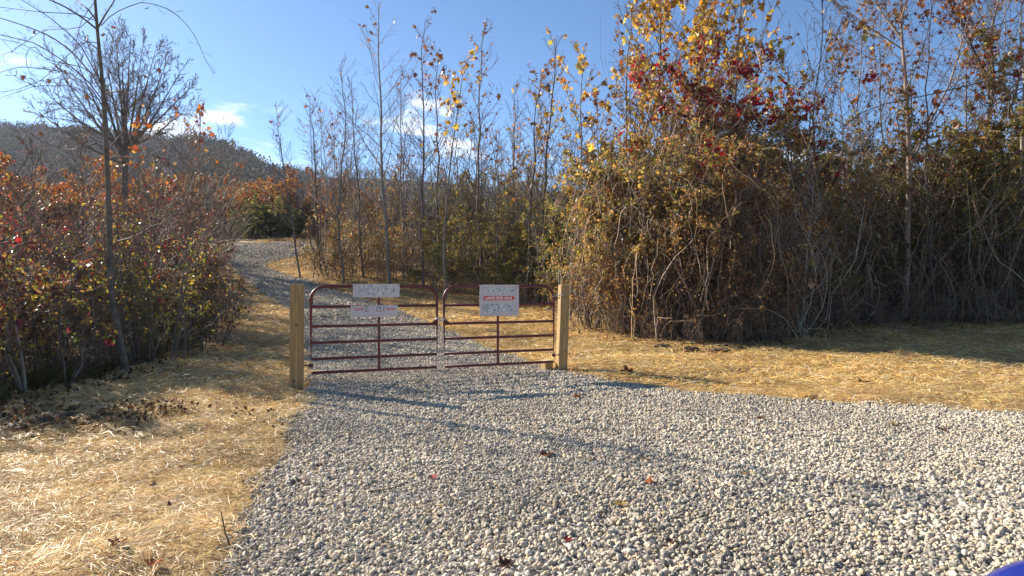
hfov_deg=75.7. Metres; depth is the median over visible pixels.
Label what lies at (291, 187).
shrub
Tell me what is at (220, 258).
shrub
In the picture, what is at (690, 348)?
soil clod
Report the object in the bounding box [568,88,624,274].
sapling
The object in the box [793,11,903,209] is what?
thin tree
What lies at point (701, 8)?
tall tree
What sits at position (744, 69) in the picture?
thicket shrub
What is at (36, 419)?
leaf litter
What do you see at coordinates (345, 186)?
sapling
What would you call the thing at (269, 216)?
shrub
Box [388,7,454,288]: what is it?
sapling
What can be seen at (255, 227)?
shrub
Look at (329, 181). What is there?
sapling
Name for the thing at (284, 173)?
sapling
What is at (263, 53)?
sky
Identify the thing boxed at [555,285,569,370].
wooden post
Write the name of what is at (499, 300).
land for sale sign
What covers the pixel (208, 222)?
shrub
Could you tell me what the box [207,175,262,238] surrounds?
shrub
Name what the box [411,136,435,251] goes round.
sapling
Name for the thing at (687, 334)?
shrub
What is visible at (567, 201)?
shrub
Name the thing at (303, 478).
fallen leaf
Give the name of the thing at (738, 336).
shrub
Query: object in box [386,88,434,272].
sapling
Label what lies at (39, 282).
shrub
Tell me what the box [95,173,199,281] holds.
shrub
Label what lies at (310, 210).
shrub
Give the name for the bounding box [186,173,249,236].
shrub
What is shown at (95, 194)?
sapling
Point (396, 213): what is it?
shrub
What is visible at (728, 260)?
thicket shrub
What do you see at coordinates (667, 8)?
tall tree
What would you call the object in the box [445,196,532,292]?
shrub
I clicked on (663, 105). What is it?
thicket shrub
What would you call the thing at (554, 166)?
sapling
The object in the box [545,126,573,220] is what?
sapling
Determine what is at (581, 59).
sapling
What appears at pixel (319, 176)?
sapling
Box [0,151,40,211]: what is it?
shrub
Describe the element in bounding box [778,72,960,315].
thicket shrub
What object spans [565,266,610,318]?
shrub
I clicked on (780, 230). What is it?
thicket shrub
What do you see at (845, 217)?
thicket shrub
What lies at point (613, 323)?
shrub
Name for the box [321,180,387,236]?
shrub
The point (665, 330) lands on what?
shrub
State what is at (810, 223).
sapling
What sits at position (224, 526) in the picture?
twig
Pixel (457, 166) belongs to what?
sapling
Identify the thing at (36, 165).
sapling
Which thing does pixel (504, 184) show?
sapling
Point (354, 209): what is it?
sapling
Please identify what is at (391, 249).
shrub
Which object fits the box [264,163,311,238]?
shrub
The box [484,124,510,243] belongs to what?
sapling
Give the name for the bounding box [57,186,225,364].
shrub
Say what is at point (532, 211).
shrub
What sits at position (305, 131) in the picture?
sapling
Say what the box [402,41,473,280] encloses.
sapling
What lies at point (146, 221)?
shrub
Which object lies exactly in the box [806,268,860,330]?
shrub
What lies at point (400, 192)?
sapling
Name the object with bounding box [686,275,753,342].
shrub
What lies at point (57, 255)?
shrub
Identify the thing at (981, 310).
shrub
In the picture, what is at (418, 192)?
sapling
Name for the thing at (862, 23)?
bare tree
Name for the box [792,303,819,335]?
shrub
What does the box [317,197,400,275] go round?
shrub
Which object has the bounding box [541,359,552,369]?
wooden block
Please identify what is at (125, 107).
bare tree
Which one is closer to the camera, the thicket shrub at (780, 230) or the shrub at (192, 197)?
the thicket shrub at (780, 230)
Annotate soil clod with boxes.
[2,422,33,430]
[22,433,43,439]
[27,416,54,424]
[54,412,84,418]
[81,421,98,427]
[653,343,671,348]
[680,346,700,351]
[708,347,731,353]
[731,346,745,350]
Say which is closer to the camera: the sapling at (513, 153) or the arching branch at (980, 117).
the arching branch at (980, 117)
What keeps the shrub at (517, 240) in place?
on the ground at (156, 569)
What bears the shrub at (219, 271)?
on the ground at (156, 569)
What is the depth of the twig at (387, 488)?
4.69 m
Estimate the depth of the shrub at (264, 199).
48.77 m
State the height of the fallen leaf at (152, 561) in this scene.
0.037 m
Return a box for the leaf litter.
[0,253,1023,440]
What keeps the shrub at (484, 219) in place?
on the ground at (156, 569)
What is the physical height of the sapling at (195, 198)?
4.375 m
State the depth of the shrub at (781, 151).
28.89 m
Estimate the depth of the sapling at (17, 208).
12.36 m
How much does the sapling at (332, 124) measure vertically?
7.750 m
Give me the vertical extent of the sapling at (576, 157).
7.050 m
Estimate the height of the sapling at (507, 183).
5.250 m
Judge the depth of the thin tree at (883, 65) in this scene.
22.48 m
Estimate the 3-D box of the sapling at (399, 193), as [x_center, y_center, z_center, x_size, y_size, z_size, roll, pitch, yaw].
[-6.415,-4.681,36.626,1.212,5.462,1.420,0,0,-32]
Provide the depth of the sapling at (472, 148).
33.59 m
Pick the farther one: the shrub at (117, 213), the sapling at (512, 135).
the sapling at (512, 135)
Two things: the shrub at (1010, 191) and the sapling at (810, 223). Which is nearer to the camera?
the sapling at (810, 223)
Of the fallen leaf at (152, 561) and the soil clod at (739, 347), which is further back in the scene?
the soil clod at (739, 347)
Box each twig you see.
[220,512,230,545]
[368,482,409,491]
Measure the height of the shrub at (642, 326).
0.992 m
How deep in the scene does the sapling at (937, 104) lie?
19.00 m
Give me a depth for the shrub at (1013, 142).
28.45 m
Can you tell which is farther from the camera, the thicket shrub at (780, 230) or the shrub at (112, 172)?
the shrub at (112, 172)
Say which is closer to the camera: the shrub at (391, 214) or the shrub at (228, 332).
the shrub at (228, 332)
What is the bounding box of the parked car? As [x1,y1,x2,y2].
[986,560,1023,575]
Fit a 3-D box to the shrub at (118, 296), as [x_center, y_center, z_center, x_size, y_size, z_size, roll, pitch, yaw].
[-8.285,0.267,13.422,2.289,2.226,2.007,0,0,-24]
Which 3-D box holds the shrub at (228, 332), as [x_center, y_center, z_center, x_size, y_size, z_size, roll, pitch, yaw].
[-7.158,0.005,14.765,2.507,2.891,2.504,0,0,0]
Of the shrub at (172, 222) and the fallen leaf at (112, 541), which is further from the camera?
the shrub at (172, 222)
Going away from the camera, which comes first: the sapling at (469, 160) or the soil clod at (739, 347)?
the soil clod at (739, 347)
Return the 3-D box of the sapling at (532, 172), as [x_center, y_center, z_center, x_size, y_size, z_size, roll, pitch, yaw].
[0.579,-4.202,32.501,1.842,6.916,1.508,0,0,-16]
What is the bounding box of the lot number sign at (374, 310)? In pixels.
[351,305,397,316]
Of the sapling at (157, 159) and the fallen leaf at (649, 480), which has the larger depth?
the sapling at (157, 159)
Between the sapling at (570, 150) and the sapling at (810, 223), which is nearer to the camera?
the sapling at (810, 223)
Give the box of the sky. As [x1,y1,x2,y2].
[0,0,1023,198]
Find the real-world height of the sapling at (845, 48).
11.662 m
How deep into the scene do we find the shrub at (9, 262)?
9.09 m
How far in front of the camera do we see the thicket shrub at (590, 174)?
17.21 m
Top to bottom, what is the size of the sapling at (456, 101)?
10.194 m
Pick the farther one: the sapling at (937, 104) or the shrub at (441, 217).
the shrub at (441, 217)
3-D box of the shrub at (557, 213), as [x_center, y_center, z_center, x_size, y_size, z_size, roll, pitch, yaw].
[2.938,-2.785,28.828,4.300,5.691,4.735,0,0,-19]
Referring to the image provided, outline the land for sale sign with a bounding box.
[480,284,518,315]
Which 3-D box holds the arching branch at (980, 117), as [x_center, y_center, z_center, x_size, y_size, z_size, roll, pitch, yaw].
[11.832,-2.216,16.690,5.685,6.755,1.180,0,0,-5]
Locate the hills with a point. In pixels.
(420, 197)
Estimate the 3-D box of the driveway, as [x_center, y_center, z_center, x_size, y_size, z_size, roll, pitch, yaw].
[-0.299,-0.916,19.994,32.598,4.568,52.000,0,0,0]
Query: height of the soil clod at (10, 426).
0.112 m
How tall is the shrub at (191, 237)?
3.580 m
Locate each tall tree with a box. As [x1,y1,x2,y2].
[597,0,812,186]
[614,0,838,177]
[646,0,842,184]
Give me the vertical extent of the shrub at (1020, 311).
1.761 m
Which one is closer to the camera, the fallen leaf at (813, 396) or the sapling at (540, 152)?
the fallen leaf at (813, 396)
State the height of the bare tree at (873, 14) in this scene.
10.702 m
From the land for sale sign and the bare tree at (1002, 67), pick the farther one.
the bare tree at (1002, 67)
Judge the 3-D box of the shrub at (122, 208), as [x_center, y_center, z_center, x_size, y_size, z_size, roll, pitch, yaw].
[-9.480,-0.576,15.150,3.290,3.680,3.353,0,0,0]
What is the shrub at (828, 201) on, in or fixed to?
on the ground at (156, 569)
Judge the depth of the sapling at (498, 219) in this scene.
25.39 m
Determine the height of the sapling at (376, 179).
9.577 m
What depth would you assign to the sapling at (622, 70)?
19.91 m
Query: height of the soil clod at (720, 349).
0.198 m
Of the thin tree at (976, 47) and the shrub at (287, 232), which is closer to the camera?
the thin tree at (976, 47)
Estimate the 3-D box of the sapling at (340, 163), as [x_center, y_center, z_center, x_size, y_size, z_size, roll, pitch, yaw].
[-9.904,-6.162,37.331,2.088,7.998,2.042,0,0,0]
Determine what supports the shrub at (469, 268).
on the ground at (156, 569)
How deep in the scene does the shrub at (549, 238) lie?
22.81 m
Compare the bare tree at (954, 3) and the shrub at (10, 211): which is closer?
the shrub at (10, 211)
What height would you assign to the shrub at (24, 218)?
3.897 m
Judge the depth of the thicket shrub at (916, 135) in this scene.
19.76 m
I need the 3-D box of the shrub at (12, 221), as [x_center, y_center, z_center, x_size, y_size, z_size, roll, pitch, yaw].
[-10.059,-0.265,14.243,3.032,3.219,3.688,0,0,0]
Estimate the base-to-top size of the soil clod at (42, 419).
0.130 m
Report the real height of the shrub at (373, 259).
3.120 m
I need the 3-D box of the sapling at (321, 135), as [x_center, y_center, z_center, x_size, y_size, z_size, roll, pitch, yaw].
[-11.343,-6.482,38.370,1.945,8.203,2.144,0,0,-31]
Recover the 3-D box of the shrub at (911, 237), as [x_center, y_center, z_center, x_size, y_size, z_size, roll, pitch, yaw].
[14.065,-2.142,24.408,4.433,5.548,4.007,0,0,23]
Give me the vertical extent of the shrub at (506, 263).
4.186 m
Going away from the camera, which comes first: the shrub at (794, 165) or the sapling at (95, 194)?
the sapling at (95, 194)
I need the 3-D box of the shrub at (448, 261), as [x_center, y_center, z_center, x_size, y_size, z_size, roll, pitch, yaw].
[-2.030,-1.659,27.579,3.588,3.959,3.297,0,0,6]
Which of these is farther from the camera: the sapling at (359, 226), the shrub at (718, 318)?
the sapling at (359, 226)
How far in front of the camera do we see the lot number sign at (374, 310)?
9.99 m
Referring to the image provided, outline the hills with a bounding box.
[33,144,589,238]
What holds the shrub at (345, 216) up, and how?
on the ground at (156, 569)
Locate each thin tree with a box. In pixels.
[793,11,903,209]
[820,0,986,306]
[903,0,1023,307]
[917,0,1023,197]
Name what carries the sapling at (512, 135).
on the ground at (156, 569)
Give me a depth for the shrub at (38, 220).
16.86 m
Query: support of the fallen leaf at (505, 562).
on the driveway
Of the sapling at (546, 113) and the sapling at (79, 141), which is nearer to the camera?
the sapling at (79, 141)
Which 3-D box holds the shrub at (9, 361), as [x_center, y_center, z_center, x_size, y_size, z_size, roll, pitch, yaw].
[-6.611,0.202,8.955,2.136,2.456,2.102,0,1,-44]
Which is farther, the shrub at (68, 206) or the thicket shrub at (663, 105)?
the shrub at (68, 206)
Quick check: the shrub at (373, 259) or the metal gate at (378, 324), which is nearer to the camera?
the metal gate at (378, 324)
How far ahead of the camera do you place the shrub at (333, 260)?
30.71 m
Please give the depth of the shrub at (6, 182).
25.18 m
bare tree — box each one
[9,14,201,237]
[819,0,916,305]
[824,0,1007,318]
[914,0,1023,312]
[960,0,1023,316]
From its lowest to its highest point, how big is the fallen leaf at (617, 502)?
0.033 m
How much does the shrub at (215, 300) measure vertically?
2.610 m
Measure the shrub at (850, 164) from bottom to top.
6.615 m
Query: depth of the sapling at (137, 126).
19.93 m
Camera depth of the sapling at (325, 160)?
36.02 m
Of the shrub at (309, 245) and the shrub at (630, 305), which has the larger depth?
the shrub at (309, 245)
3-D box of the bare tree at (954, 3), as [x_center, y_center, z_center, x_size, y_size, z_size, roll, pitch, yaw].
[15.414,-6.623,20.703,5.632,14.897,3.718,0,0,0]
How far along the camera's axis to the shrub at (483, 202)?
34.36 m
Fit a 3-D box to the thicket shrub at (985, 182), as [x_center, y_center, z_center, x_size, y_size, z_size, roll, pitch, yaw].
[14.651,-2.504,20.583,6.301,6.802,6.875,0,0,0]
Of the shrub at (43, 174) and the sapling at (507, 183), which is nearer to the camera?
the sapling at (507, 183)
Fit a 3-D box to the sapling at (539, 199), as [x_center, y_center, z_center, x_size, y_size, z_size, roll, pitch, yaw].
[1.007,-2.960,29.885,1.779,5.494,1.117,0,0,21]
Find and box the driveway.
[217,242,1023,575]
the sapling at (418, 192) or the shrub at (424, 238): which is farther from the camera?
the sapling at (418, 192)
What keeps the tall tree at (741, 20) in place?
on the ground at (156, 569)
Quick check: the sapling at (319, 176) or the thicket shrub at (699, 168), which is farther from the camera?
the sapling at (319, 176)
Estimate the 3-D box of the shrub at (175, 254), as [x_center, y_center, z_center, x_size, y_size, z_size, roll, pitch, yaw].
[-9.082,-0.709,16.213,3.236,3.871,3.539,0,0,26]
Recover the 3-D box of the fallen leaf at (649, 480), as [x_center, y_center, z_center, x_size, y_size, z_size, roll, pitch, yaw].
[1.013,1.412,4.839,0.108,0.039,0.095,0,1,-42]
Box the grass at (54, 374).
[0,294,240,405]
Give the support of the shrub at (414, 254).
on the ground at (156, 569)
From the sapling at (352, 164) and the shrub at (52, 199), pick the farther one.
the sapling at (352, 164)
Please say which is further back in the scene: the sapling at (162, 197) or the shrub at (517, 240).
the shrub at (517, 240)
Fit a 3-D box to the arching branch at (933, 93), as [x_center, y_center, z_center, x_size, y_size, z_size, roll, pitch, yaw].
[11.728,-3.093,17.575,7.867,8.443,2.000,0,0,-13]
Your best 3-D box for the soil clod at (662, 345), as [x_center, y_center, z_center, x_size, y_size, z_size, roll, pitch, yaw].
[3.286,1.303,14.404,0.469,0.188,0.432,0,0,0]
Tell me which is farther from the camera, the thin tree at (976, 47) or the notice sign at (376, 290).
the thin tree at (976, 47)
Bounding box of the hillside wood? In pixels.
[0,116,597,238]
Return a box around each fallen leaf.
[108,536,127,545]
[144,558,162,565]
[296,476,305,483]
[495,556,513,567]
[541,448,553,455]
[614,500,626,504]
[620,365,632,371]
[644,476,653,482]
[804,394,818,399]
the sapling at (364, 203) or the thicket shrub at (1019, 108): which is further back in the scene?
the sapling at (364, 203)
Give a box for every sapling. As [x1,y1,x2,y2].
[0,0,214,372]
[0,122,80,267]
[0,145,62,283]
[26,136,122,348]
[41,153,136,344]
[98,104,180,300]
[98,162,193,349]
[112,130,193,290]
[140,160,232,330]
[146,99,225,249]
[151,88,247,294]
[159,125,252,267]
[188,115,259,279]
[189,154,251,317]
[263,99,313,278]
[288,87,336,241]
[290,96,336,273]
[299,108,335,235]
[302,51,377,283]
[302,86,340,254]
[306,109,343,229]
[313,115,344,224]
[316,114,353,247]
[317,135,342,237]
[319,0,425,283]
[329,68,379,277]
[329,125,357,252]
[329,169,352,225]
[339,100,368,236]
[341,168,369,265]
[349,157,378,267]
[364,80,402,259]
[370,72,427,278]
[382,111,430,245]
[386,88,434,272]
[386,154,411,246]
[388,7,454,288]
[389,158,408,244]
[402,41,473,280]
[404,138,438,264]
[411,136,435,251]
[416,45,484,298]
[416,128,442,260]
[431,19,516,291]
[433,152,456,253]
[438,97,473,258]
[439,146,463,254]
[455,148,487,281]
[456,105,489,267]
[461,108,492,263]
[463,127,501,267]
[464,138,494,258]
[478,130,522,284]
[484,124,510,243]
[485,75,539,281]
[492,145,518,238]
[495,169,522,280]
[496,104,534,220]
[499,104,536,278]
[501,60,557,302]
[501,78,564,228]
[506,27,579,302]
[506,152,528,232]
[515,133,541,228]
[525,98,561,267]
[525,144,559,215]
[525,174,551,272]
[539,40,615,319]
[542,112,585,201]
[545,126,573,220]
[547,136,559,252]
[556,154,568,245]
[560,124,587,294]
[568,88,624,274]
[600,0,658,314]
[755,0,901,319]
[791,160,836,333]
[874,0,983,321]
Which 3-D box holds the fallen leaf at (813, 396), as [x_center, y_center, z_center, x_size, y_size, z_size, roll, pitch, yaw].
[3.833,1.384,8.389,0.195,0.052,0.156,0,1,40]
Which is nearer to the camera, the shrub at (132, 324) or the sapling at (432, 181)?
the shrub at (132, 324)
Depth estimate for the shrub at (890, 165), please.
30.45 m
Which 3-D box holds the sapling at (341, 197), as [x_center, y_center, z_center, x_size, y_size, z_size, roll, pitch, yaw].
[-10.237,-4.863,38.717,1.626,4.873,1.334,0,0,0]
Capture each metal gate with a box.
[304,285,437,373]
[442,285,559,367]
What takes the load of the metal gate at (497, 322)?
attached to the wooden post at (562, 330)
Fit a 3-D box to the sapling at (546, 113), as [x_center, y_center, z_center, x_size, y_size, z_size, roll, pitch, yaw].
[1.057,-4.631,25.202,2.710,10.427,2.565,0,0,-8]
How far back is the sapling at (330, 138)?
39.46 m
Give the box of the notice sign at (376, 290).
[353,284,399,296]
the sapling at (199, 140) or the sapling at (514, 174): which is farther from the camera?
the sapling at (514, 174)
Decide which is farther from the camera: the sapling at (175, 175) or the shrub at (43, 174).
the shrub at (43, 174)
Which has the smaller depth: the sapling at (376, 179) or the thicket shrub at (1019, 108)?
the thicket shrub at (1019, 108)
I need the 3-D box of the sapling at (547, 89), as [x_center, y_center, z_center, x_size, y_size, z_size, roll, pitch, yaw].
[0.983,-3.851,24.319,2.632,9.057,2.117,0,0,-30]
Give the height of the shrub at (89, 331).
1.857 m
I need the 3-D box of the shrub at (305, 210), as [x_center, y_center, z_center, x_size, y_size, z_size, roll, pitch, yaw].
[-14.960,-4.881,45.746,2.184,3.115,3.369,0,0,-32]
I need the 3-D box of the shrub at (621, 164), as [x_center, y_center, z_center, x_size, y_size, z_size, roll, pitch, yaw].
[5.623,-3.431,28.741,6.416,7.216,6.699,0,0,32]
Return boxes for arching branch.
[806,10,1023,166]
[876,75,1023,193]
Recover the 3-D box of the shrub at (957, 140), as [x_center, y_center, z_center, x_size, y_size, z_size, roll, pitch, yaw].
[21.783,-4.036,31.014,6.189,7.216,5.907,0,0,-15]
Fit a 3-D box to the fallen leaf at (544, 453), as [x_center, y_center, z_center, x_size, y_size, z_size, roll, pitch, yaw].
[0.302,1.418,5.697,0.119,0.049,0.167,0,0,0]
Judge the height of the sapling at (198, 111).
7.937 m
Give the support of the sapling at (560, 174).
on the ground at (156, 569)
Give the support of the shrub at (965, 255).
on the ground at (156, 569)
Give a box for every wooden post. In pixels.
[289,284,303,389]
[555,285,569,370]
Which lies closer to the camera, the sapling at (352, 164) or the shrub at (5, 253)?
the shrub at (5, 253)
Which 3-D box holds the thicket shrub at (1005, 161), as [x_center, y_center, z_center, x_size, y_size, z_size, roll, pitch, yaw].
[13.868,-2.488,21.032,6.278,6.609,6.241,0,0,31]
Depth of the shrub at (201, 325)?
13.71 m
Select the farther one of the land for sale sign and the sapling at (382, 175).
the sapling at (382, 175)
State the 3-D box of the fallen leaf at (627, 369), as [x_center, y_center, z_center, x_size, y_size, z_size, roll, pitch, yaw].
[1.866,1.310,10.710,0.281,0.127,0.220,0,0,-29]
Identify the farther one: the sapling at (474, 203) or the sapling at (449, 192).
the sapling at (449, 192)
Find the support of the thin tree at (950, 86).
on the ground at (156, 569)
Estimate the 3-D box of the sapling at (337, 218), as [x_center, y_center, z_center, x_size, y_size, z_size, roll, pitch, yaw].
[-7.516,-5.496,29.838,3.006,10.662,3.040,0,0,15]
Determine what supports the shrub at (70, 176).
on the ground at (156, 569)
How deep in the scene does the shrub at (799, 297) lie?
16.97 m
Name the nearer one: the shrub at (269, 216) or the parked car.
the parked car
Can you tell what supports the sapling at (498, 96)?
on the ground at (156, 569)
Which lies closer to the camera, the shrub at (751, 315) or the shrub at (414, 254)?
the shrub at (751, 315)
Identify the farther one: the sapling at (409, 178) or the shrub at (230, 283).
the sapling at (409, 178)
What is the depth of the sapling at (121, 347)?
10.66 m
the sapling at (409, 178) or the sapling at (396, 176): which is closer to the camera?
the sapling at (409, 178)
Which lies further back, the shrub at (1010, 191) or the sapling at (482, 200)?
the sapling at (482, 200)
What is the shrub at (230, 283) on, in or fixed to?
on the ground at (156, 569)
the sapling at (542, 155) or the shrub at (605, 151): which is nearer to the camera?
the shrub at (605, 151)
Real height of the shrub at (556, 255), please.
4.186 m
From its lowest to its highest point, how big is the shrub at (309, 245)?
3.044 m
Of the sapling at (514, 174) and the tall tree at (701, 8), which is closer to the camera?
the tall tree at (701, 8)
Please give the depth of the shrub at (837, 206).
23.59 m
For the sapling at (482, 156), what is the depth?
34.24 m
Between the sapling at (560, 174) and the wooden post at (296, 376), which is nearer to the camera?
the wooden post at (296, 376)
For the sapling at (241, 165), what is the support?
on the ground at (156, 569)
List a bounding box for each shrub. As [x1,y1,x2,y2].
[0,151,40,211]
[0,162,87,226]
[0,171,37,264]
[0,183,53,301]
[0,183,85,252]
[0,186,95,327]
[0,186,103,272]
[0,192,79,280]
[0,201,127,344]
[0,207,170,364]
[0,222,118,395]
[0,223,60,376]
[0,258,98,382]
[0,265,120,369]
[1,184,120,257]
[9,187,161,266]
[18,187,180,345]
[31,184,233,340]
[37,249,169,355]
[51,169,131,224]
[51,173,162,318]
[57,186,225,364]
[64,150,146,221]
[86,185,187,318]
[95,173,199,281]
[119,162,205,231]
[122,235,238,353]
[124,178,238,325]
[126,207,209,248]
[144,212,225,308]
[146,223,250,347]
[155,238,226,335]
[163,172,208,231]
[163,234,235,294]
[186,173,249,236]
[201,256,250,323]
[205,230,241,307]
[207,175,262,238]
[226,176,283,238]
[227,199,272,239]
[242,189,285,238]
[261,197,306,238]
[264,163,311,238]
[275,176,332,238]
[278,198,312,238]
[289,210,345,271]
[295,205,363,277]
[301,169,359,235]
[301,169,382,250]
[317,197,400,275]
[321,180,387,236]
[328,154,418,247]
[346,212,396,264]
[358,204,429,280]
[378,214,424,270]
[383,173,440,252]
[402,175,484,266]
[404,212,477,290]
[424,204,499,295]
[435,162,536,258]
[442,165,563,268]
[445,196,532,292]
[453,189,540,296]
[474,192,557,297]
[492,157,556,273]
[498,192,579,302]
[516,103,690,334]
[520,193,609,312]
[526,170,594,264]
[531,131,647,307]
[540,183,603,303]
[544,71,782,338]
[561,136,740,307]
[565,5,819,328]
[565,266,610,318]
[584,136,695,234]
[596,254,668,332]
[599,114,817,339]
[606,293,631,332]
[635,301,670,339]
[636,130,868,344]
[642,270,705,336]
[656,1,921,335]
[671,137,810,182]
[678,138,846,283]
[680,311,705,343]
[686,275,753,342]
[716,298,756,344]
[726,274,796,340]
[746,88,908,322]
[758,149,887,306]
[773,256,817,332]
[777,146,879,209]
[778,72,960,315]
[788,160,890,298]
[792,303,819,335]
[804,76,1022,315]
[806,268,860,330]
[840,106,1023,314]
[848,163,958,302]
[870,157,945,233]
[892,105,1023,319]
[919,148,1022,305]
[923,117,1001,194]
[927,52,1023,320]
[967,265,1019,325]
[990,138,1022,285]
[997,130,1019,155]
[999,271,1023,320]
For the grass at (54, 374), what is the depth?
9.66 m
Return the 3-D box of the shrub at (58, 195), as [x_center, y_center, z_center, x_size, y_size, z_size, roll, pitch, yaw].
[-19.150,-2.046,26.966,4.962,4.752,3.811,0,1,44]
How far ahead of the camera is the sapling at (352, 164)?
34.65 m
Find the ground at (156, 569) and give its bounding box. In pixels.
[0,239,1023,575]
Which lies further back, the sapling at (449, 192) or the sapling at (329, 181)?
the sapling at (329, 181)
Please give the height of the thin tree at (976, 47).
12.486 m
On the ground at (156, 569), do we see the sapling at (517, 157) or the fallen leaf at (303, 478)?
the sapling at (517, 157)
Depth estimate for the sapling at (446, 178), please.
35.73 m
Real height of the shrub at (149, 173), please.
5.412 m
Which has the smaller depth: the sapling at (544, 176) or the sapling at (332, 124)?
the sapling at (544, 176)
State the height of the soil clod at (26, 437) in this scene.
0.076 m
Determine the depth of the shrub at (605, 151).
22.69 m

